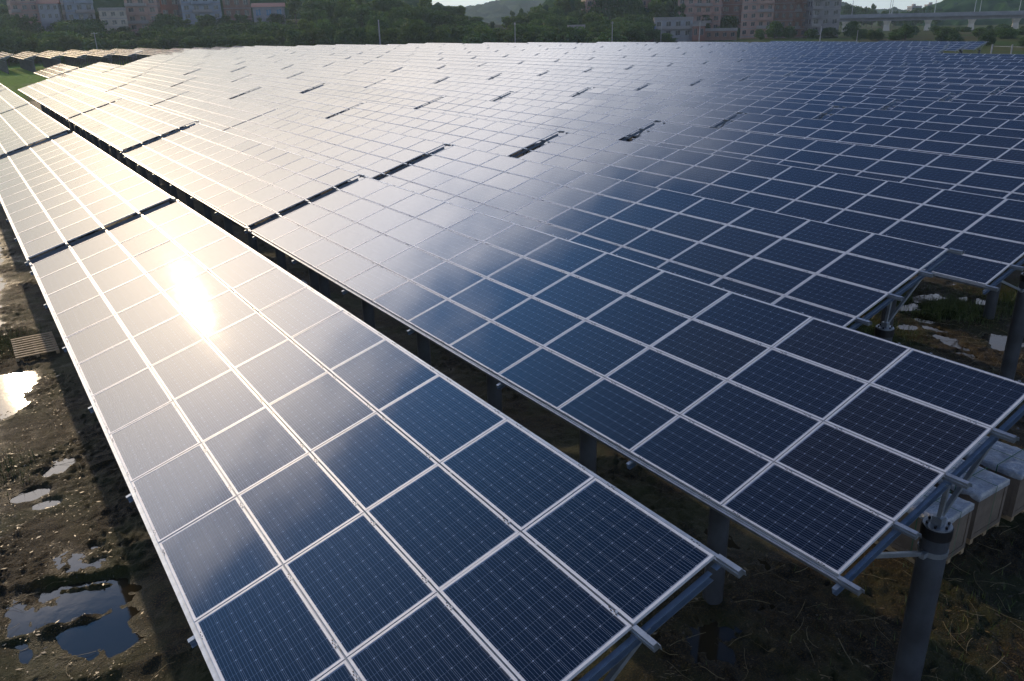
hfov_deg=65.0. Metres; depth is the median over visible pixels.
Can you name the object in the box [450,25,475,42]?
tree
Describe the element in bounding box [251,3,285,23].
house
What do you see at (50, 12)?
house
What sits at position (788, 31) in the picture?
tree
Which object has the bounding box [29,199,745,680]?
solar table
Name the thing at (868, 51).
solar table
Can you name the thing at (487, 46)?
solar table
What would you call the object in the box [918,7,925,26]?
tree
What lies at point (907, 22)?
tree
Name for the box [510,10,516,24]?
tree
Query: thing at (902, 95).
solar table
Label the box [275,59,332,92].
solar table
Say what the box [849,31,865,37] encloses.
bush
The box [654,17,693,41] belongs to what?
house
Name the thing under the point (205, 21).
tree
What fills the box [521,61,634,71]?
solar table
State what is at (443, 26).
tree
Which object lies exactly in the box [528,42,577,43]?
solar table
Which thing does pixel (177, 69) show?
solar table
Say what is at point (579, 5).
tree
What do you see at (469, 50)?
solar table
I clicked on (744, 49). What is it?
solar table
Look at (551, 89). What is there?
solar table
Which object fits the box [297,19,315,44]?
tree
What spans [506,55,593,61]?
solar table
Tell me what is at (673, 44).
solar table
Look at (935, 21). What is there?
tree
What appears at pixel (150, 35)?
tree
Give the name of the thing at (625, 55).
solar table
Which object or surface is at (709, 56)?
solar table
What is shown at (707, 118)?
solar table
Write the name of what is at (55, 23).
tree
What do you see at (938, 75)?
solar table
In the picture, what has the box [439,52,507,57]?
solar table
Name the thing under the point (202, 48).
solar table
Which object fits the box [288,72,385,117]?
solar table
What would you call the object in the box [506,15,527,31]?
tree
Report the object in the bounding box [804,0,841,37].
apartment building
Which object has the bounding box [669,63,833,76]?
solar table
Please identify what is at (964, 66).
solar table
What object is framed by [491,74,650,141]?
solar table
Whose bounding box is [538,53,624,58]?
solar table
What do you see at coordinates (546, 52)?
solar table
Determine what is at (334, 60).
solar table
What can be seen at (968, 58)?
solar table
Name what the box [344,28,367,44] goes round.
tree
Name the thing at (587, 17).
tree
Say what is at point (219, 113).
solar table
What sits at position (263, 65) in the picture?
solar table
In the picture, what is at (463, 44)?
solar table
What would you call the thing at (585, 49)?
solar table
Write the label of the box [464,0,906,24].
hills
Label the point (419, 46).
solar table
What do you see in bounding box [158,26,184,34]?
tree
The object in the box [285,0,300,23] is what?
tree
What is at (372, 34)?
tree
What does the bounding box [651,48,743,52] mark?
solar table
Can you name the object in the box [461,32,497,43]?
tree
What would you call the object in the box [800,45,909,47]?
solar table
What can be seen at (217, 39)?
tree
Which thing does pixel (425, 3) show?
tree
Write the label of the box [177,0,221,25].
apartment building
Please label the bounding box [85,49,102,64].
solar table
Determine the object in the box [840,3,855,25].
tree
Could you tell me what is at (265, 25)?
tree
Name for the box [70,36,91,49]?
tree
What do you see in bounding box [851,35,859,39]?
bush
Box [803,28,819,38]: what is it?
bush
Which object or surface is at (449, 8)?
tree
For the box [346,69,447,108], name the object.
solar table
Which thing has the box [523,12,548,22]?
tree
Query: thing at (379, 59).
solar table
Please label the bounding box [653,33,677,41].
tree
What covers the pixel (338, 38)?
tree
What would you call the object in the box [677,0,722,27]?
apartment building
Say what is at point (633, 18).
tree
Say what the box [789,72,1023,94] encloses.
solar table
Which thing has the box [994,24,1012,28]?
bush
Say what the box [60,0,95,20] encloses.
house
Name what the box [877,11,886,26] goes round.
tree
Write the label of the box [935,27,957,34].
bush
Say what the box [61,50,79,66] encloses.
solar table
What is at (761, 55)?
solar table
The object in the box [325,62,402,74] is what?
solar table
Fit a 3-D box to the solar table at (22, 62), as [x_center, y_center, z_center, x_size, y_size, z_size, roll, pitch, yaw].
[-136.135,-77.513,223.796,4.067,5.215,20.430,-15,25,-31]
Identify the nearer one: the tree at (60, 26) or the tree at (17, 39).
the tree at (17, 39)
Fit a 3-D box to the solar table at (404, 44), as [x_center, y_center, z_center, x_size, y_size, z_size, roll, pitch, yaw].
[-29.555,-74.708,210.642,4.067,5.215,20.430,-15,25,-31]
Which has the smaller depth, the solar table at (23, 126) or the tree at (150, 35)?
the solar table at (23, 126)
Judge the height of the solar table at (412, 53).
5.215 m
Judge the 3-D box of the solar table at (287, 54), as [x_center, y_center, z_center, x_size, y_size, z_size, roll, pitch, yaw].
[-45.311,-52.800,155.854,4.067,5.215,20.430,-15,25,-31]
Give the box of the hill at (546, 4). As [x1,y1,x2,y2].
[528,0,739,36]
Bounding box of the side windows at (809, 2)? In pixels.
[804,2,811,30]
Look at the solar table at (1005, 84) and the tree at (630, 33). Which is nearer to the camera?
the solar table at (1005, 84)
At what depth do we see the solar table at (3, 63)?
202.86 m
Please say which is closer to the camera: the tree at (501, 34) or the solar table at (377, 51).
the solar table at (377, 51)
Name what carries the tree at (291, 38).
on the ground at (128, 545)
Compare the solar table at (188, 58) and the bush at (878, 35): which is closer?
the solar table at (188, 58)
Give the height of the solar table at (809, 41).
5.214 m
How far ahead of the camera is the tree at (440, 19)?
278.10 m
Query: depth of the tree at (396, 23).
259.67 m
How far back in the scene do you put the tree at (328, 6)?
296.30 m
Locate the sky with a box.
[431,0,942,9]
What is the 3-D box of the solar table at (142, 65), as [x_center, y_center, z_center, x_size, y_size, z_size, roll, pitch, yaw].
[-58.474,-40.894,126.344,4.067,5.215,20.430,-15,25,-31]
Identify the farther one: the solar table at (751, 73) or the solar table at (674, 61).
the solar table at (674, 61)
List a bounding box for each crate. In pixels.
[874,486,974,563]
[934,459,1009,544]
[962,436,1023,521]
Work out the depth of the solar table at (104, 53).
211.48 m
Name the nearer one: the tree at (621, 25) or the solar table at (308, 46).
the solar table at (308, 46)
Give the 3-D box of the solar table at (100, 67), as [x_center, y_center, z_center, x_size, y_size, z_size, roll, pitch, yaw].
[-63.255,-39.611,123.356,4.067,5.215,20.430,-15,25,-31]
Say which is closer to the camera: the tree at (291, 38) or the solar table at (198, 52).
the solar table at (198, 52)
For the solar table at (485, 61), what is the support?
on the ground at (128, 545)
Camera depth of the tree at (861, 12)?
521.82 m
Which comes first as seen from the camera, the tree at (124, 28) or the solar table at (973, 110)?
the solar table at (973, 110)
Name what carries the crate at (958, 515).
on the ground at (128, 545)
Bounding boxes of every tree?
[0,4,8,22]
[0,14,31,31]
[0,26,25,37]
[0,36,18,64]
[3,17,21,30]
[12,36,42,63]
[17,37,41,62]
[19,29,33,39]
[22,15,44,33]
[31,31,60,44]
[35,37,64,60]
[45,19,77,31]
[46,30,83,45]
[52,21,74,32]
[56,35,80,60]
[65,22,104,37]
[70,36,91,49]
[72,18,117,33]
[79,37,118,61]
[89,32,108,38]
[103,38,122,59]
[106,31,127,40]
[110,39,147,59]
[115,26,134,33]
[123,36,141,47]
[135,38,163,57]
[138,26,159,38]
[141,31,161,47]
[147,13,185,28]
[151,34,177,49]
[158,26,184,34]
[167,35,191,47]
[176,19,193,27]
[177,36,196,48]
[193,14,216,30]
[193,35,223,47]
[203,35,234,47]
[216,14,233,26]
[223,34,246,46]
[233,13,252,23]
[235,33,260,45]
[249,34,280,46]
[257,21,284,37]
[262,30,285,44]
[266,13,286,23]
[276,24,302,45]
[283,29,301,46]
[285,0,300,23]
[293,0,331,20]
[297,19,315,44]
[297,27,332,45]
[313,19,338,44]
[314,0,343,22]
[332,28,356,44]
[333,0,359,14]
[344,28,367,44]
[363,16,389,38]
[363,25,387,44]
[364,10,391,29]
[381,27,400,44]
[387,7,417,23]
[389,18,409,32]
[396,18,433,43]
[410,6,439,26]
[417,0,431,7]
[420,28,434,42]
[429,11,456,31]
[432,27,455,42]
[433,5,465,15]
[433,24,456,41]
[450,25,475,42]
[451,15,471,25]
[452,5,466,14]
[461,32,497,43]
[466,22,489,30]
[468,16,482,21]
[474,25,497,41]
[495,30,510,42]
[501,16,512,27]
[501,33,521,42]
[502,24,541,41]
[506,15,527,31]
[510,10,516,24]
[516,32,537,42]
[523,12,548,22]
[524,9,549,16]
[530,6,546,12]
[535,31,559,41]
[538,25,582,42]
[551,31,581,43]
[566,26,590,42]
[567,16,578,24]
[573,0,588,16]
[580,11,604,27]
[581,32,601,42]
[589,33,627,42]
[602,28,627,39]
[610,20,653,39]
[618,25,645,41]
[620,14,641,23]
[630,14,653,24]
[641,23,659,41]
[646,0,669,22]
[648,0,677,16]
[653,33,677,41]
[672,3,685,16]
[702,15,711,27]
[716,15,738,31]
[765,20,783,38]
[783,26,796,37]
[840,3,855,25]
[842,21,860,37]
[853,6,861,23]
[859,6,867,25]
[863,7,870,24]
[869,3,878,27]
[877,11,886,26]
[891,10,897,25]
[896,24,915,39]
[902,10,913,25]
[912,7,922,25]
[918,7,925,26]
[931,11,940,24]
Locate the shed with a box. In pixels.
[567,25,584,28]
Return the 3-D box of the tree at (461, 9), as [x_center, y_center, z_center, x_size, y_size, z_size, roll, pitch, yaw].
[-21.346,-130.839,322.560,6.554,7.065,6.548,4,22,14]
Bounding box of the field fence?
[990,44,1012,53]
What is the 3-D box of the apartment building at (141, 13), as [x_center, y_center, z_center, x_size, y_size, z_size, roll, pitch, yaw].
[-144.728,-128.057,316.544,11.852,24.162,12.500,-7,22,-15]
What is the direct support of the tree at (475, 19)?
on the ground at (128, 545)
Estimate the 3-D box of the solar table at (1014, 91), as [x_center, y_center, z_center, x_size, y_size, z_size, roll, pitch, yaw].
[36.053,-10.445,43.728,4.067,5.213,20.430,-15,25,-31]
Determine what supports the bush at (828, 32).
on the ground at (128, 545)
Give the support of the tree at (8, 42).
on the ground at (128, 545)
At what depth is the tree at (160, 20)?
303.06 m
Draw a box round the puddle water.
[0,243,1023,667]
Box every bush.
[754,29,764,39]
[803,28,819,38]
[819,27,840,37]
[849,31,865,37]
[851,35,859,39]
[866,30,875,39]
[873,30,882,39]
[887,32,901,39]
[912,26,920,33]
[928,25,939,31]
[934,35,949,40]
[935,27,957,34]
[935,33,944,40]
[946,31,961,40]
[957,27,972,31]
[972,27,986,36]
[977,31,996,45]
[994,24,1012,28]
[994,28,1019,38]
[1000,36,1014,38]
[1016,28,1023,34]
[1017,37,1023,47]
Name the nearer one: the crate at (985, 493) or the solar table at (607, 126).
the crate at (985, 493)
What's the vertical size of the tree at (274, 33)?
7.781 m
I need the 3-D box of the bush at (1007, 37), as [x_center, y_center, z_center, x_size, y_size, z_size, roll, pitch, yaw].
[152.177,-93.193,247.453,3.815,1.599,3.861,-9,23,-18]
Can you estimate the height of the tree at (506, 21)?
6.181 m
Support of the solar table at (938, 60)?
on the ground at (128, 545)
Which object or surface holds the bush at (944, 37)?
on the ground at (128, 545)
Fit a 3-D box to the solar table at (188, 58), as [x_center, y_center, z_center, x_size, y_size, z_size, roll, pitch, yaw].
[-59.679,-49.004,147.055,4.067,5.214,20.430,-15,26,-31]
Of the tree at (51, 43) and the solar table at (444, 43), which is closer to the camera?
the solar table at (444, 43)
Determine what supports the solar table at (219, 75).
on the ground at (128, 545)
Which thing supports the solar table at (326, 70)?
on the ground at (128, 545)
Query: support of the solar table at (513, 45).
on the ground at (128, 545)
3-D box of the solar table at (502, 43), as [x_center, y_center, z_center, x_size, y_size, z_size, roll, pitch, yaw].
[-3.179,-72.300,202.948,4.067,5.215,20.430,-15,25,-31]
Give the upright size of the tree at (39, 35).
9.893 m
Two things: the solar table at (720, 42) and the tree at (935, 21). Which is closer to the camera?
the solar table at (720, 42)
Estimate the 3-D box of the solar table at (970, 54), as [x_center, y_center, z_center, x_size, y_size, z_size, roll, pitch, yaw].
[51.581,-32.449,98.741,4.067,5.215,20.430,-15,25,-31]
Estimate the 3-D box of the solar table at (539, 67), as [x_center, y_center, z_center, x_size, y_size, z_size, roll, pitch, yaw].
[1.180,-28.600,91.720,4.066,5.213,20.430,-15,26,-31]
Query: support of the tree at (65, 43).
on the ground at (128, 545)
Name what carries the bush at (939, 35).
on the ground at (128, 545)
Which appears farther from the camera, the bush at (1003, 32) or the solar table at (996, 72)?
the bush at (1003, 32)
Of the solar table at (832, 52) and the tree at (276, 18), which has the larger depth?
the tree at (276, 18)
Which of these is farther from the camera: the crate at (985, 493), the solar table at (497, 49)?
the solar table at (497, 49)
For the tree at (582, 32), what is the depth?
248.10 m
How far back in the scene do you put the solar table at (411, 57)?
126.42 m
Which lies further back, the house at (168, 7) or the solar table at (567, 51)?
the house at (168, 7)
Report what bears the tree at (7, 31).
on the ground at (128, 545)
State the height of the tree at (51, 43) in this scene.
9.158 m
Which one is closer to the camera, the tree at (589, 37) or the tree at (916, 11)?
the tree at (589, 37)
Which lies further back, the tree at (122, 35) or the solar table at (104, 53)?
the tree at (122, 35)
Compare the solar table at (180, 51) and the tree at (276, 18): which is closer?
the solar table at (180, 51)
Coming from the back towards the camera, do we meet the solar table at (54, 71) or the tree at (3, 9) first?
the tree at (3, 9)
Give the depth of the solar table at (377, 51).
164.16 m
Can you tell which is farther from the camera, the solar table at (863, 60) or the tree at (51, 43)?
the tree at (51, 43)
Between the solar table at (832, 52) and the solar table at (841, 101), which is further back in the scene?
the solar table at (832, 52)
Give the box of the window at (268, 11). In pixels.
[266,9,271,14]
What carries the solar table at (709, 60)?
on the ground at (128, 545)
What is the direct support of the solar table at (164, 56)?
on the ground at (128, 545)
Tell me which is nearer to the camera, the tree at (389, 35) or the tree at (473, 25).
the tree at (389, 35)
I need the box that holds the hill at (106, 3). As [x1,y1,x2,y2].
[0,0,470,19]
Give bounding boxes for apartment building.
[6,0,42,32]
[124,0,160,32]
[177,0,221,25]
[581,0,617,15]
[639,0,656,9]
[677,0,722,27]
[722,0,742,27]
[740,0,774,38]
[774,0,806,37]
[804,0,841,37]
[907,4,921,11]
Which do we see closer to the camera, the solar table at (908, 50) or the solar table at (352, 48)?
the solar table at (908, 50)
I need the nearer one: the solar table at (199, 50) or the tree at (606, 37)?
the solar table at (199, 50)
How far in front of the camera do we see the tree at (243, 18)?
304.32 m
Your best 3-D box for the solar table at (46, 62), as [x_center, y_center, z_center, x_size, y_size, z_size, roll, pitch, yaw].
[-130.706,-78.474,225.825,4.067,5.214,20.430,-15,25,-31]
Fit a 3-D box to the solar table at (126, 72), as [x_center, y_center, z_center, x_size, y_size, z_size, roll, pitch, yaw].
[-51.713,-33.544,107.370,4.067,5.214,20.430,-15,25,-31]
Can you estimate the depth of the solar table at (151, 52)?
216.02 m
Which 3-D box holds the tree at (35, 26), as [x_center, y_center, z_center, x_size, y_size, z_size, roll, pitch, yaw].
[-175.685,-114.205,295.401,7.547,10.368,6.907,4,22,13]
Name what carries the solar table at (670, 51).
on the ground at (128, 545)
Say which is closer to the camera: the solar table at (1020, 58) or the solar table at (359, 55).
the solar table at (1020, 58)
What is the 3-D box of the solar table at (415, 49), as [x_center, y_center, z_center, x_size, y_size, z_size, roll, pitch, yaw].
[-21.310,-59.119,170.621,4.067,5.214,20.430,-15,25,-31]
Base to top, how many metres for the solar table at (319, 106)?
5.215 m
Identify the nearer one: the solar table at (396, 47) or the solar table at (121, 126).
the solar table at (121, 126)
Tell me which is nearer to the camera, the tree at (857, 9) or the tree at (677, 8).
the tree at (677, 8)
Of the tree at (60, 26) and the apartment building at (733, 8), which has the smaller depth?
the tree at (60, 26)
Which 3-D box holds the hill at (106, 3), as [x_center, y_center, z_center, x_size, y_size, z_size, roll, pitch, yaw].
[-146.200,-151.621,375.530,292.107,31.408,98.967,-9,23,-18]
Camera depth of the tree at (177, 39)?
260.13 m
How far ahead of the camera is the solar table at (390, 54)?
144.80 m
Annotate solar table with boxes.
[0,53,13,73]
[0,84,7,90]
[0,89,28,157]
[0,103,70,158]
[0,132,175,265]
[10,51,30,69]
[17,52,39,71]
[17,77,80,134]
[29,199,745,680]
[34,64,77,78]
[37,50,55,67]
[37,85,123,151]
[42,51,66,65]
[55,68,100,110]
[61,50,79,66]
[66,51,91,68]
[68,98,198,204]
[76,73,137,109]
[81,62,121,90]
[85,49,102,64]
[90,50,116,69]
[104,66,152,89]
[107,80,189,141]
[108,49,126,65]
[114,49,142,64]
[120,61,162,78]
[123,123,364,292]
[128,57,171,63]
[128,71,196,104]
[132,48,149,61]
[139,49,166,56]
[142,64,201,99]
[150,54,177,58]
[151,91,275,134]
[154,59,203,83]
[158,52,183,55]
[163,56,206,62]
[164,50,186,52]
[169,48,189,50]
[173,77,260,130]
[182,69,251,96]
[184,51,211,53]
[187,47,212,50]
[188,49,211,51]
[190,62,244,72]
[203,52,237,57]
[209,50,236,53]
[210,48,235,50]
[213,47,234,48]
[224,108,450,206]
[231,88,363,122]
[233,46,254,47]
[233,48,259,49]
[233,49,262,51]
[234,61,293,70]
[234,67,301,93]
[234,74,325,116]
[235,57,281,64]
[248,176,1023,680]
[255,47,279,48]
[257,48,288,51]
[264,53,305,58]
[268,56,315,61]
[275,46,301,47]
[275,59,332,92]
[280,47,311,50]
[282,65,356,111]
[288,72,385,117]
[295,45,323,46]
[300,54,351,58]
[302,47,332,49]
[303,84,443,156]
[310,48,344,50]
[311,57,370,66]
[315,45,344,46]
[319,51,360,54]
[325,46,355,48]
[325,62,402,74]
[329,102,563,174]
[332,53,381,58]
[334,48,369,50]
[343,45,377,47]
[346,50,387,53]
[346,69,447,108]
[348,57,409,62]
[357,47,395,49]
[361,52,411,56]
[363,44,399,45]
[366,61,445,71]
[367,79,513,106]
[371,49,414,51]
[378,46,416,47]
[378,55,441,61]
[379,144,964,341]
[387,44,421,45]
[388,51,439,55]
[394,67,501,82]
[396,48,440,51]
[401,45,440,47]
[406,59,483,68]
[408,43,444,44]
[410,54,475,59]
[414,50,471,53]
[418,47,465,49]
[418,96,660,156]
[422,45,465,45]
[425,43,463,43]
[436,77,590,101]
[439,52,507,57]
[440,58,523,66]
[440,65,547,79]
[441,46,487,48]
[442,49,496,52]
[445,44,486,45]
[466,45,515,47]
[467,48,524,50]
[470,51,539,55]
[473,56,559,63]
[479,62,591,75]
[482,42,527,44]
[488,44,540,45]
[490,47,548,50]
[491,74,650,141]
[496,91,742,154]
[497,50,566,54]
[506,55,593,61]
[509,44,560,45]
[516,46,574,49]
[518,132,1023,379]
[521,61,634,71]
[523,49,594,53]
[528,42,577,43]
[529,43,581,45]
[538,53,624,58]
[541,70,702,89]
[542,45,603,48]
[547,48,619,50]
[558,59,673,68]
[561,44,625,47]
[566,52,655,57]
[575,47,649,49]
[576,87,839,128]
[578,43,637,44]
[582,43,646,45]
[589,68,750,85]
[591,57,706,65]
[595,50,684,56]
[597,42,657,43]
[602,46,679,49]
[620,50,712,54]
[626,56,743,63]
[628,65,792,80]
[631,46,702,48]
[631,122,1023,319]
[633,83,900,138]
[639,43,709,45]
[646,44,725,47]
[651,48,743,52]
[655,54,775,61]
[659,42,728,44]
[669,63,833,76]
[679,47,774,51]
[684,53,804,58]
[689,42,750,43]
[693,79,955,109]
[703,46,798,49]
[708,61,872,72]
[711,44,797,46]
[713,51,830,56]
[717,112,1023,163]
[724,45,822,48]
[732,43,818,45]
[741,58,907,69]
[744,75,1003,101]
[745,50,867,55]
[751,42,838,44]
[770,41,857,43]
[775,57,936,66]
[778,49,897,53]
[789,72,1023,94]
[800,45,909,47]
[801,48,922,52]
[804,55,964,63]
[821,44,929,46]
[823,46,945,52]
[825,106,1023,137]
[832,53,995,60]
[832,69,1023,80]
[840,42,951,52]
[860,42,968,52]
[868,52,1023,58]
[871,66,1023,75]
[879,41,986,53]
[891,99,1023,120]
[905,63,1023,70]
[938,61,1023,65]
[949,93,1023,106]
[970,59,1023,62]
[998,57,1023,59]
[999,87,1023,96]
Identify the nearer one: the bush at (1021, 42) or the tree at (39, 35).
the bush at (1021, 42)
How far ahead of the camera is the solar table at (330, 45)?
221.35 m
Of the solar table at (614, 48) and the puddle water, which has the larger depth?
the solar table at (614, 48)
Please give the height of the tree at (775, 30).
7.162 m
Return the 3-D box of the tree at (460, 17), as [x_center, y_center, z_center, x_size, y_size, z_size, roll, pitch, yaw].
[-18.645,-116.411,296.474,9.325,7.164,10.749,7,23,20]
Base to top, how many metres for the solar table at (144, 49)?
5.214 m
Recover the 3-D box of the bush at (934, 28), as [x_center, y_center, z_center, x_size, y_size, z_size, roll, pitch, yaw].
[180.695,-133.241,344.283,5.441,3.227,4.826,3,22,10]
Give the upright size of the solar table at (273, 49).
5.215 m
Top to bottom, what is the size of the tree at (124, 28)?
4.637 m
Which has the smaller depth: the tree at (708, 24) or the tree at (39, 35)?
the tree at (39, 35)
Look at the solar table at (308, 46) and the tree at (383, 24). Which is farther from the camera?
the tree at (383, 24)
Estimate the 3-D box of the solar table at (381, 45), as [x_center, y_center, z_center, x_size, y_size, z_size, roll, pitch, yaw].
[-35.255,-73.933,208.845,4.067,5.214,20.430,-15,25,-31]
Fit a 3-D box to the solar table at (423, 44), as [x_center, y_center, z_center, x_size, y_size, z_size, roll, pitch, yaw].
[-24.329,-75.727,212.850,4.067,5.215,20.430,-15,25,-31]
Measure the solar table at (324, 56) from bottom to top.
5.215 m
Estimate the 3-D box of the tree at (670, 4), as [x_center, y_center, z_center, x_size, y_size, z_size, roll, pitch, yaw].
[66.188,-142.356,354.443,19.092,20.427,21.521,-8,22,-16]
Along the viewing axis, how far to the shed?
264.55 m
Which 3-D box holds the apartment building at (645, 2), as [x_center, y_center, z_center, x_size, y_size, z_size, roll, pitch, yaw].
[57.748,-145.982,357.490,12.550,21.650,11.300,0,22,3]
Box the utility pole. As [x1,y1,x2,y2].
[378,20,380,44]
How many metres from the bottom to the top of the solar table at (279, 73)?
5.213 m
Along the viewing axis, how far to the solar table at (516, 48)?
161.43 m
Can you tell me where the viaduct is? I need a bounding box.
[839,11,1023,31]
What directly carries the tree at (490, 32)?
on the ground at (128, 545)
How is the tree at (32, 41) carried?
on the ground at (128, 545)
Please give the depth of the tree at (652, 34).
268.85 m
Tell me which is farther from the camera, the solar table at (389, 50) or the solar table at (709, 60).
the solar table at (389, 50)
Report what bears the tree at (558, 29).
on the ground at (128, 545)
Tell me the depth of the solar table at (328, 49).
179.96 m
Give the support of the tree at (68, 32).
on the ground at (128, 545)
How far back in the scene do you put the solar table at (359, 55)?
141.50 m
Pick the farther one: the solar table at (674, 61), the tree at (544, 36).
the tree at (544, 36)
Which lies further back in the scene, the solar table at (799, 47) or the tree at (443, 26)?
the tree at (443, 26)
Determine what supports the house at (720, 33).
on the ground at (128, 545)
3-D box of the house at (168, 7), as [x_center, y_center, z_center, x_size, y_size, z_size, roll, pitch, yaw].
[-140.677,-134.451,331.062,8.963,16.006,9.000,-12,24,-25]
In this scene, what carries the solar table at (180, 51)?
on the ground at (128, 545)
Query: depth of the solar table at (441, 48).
173.72 m
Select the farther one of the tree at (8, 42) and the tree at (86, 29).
the tree at (86, 29)
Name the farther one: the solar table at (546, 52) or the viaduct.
the viaduct
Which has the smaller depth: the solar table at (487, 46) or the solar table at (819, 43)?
the solar table at (819, 43)
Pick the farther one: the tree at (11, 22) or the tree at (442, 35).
the tree at (11, 22)
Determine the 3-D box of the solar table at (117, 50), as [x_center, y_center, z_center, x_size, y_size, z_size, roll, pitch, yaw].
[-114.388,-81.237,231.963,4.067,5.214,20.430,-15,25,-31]
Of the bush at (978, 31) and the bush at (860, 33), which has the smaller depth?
the bush at (978, 31)
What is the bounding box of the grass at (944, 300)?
[0,278,1023,680]
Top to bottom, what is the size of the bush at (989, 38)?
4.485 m
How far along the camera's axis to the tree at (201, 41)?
251.47 m
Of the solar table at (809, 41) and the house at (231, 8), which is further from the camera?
the house at (231, 8)
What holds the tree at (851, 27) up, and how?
on the ground at (128, 545)
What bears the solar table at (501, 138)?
on the ground at (128, 545)
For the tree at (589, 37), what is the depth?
241.95 m
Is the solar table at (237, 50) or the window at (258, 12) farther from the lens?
the window at (258, 12)
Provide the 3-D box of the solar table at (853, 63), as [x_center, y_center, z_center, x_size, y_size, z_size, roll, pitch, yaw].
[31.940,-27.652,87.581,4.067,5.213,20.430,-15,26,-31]
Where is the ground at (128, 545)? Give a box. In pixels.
[0,19,1023,680]
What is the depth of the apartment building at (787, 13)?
308.66 m
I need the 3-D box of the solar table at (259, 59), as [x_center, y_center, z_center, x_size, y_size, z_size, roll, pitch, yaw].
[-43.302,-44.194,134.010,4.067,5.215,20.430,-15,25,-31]
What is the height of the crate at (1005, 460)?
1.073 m
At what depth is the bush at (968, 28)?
342.90 m
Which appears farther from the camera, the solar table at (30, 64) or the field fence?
the solar table at (30, 64)
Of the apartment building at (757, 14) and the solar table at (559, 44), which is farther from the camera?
the apartment building at (757, 14)
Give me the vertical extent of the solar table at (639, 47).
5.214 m
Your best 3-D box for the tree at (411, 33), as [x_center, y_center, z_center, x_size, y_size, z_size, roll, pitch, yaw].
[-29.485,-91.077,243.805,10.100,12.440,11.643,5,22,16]
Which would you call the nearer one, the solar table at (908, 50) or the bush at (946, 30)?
the solar table at (908, 50)
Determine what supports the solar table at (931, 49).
on the ground at (128, 545)
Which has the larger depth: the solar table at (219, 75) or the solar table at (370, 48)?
the solar table at (370, 48)
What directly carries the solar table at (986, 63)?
on the ground at (128, 545)
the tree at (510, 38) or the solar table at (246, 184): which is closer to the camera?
the solar table at (246, 184)
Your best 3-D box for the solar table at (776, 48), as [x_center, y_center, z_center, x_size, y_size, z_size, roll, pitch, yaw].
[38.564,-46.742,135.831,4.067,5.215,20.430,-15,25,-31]
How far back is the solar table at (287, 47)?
216.46 m
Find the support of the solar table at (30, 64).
on the ground at (128, 545)
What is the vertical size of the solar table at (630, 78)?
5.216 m
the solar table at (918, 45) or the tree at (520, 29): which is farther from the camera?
the tree at (520, 29)
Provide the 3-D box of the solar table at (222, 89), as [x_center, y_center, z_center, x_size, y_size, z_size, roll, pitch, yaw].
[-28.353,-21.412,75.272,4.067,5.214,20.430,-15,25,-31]
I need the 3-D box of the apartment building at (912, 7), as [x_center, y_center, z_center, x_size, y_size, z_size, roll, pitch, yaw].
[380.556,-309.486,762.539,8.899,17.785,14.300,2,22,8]
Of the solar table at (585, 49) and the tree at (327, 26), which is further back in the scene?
the tree at (327, 26)
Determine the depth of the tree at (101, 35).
271.07 m
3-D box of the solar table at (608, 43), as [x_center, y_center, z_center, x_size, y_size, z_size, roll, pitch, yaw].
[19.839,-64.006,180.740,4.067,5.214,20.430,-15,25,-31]
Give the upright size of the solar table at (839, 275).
5.226 m
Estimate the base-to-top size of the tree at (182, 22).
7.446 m
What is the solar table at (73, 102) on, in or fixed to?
on the ground at (128, 545)
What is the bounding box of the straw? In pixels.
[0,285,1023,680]
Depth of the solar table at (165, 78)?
89.70 m
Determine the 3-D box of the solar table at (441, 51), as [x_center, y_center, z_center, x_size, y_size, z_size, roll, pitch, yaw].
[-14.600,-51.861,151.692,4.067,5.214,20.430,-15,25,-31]
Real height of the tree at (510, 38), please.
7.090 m
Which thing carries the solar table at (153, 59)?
on the ground at (128, 545)
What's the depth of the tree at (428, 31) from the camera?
249.02 m
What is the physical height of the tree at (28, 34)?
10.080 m
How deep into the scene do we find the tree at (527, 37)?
242.27 m
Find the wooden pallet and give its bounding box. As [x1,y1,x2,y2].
[11,331,59,361]
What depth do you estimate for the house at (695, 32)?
288.50 m
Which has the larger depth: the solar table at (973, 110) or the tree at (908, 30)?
the tree at (908, 30)
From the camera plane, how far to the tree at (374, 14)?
274.99 m
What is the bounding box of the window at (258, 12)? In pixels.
[255,10,260,15]
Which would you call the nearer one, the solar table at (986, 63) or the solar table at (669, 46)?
the solar table at (986, 63)
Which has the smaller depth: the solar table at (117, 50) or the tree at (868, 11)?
the solar table at (117, 50)
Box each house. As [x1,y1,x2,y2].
[36,0,62,31]
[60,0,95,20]
[97,7,128,31]
[159,0,178,16]
[222,0,251,19]
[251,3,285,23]
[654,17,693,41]
[692,23,705,40]
[705,28,737,40]
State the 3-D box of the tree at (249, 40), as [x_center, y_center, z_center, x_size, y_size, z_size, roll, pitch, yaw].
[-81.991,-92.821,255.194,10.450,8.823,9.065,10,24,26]
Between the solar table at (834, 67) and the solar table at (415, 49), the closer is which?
the solar table at (834, 67)
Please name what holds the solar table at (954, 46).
on the ground at (128, 545)
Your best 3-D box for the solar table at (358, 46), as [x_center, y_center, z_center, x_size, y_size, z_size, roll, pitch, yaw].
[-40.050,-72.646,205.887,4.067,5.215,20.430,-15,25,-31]
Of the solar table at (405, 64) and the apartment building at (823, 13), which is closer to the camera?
the solar table at (405, 64)
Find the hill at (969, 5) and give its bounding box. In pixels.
[896,0,1023,25]
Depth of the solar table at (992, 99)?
46.77 m

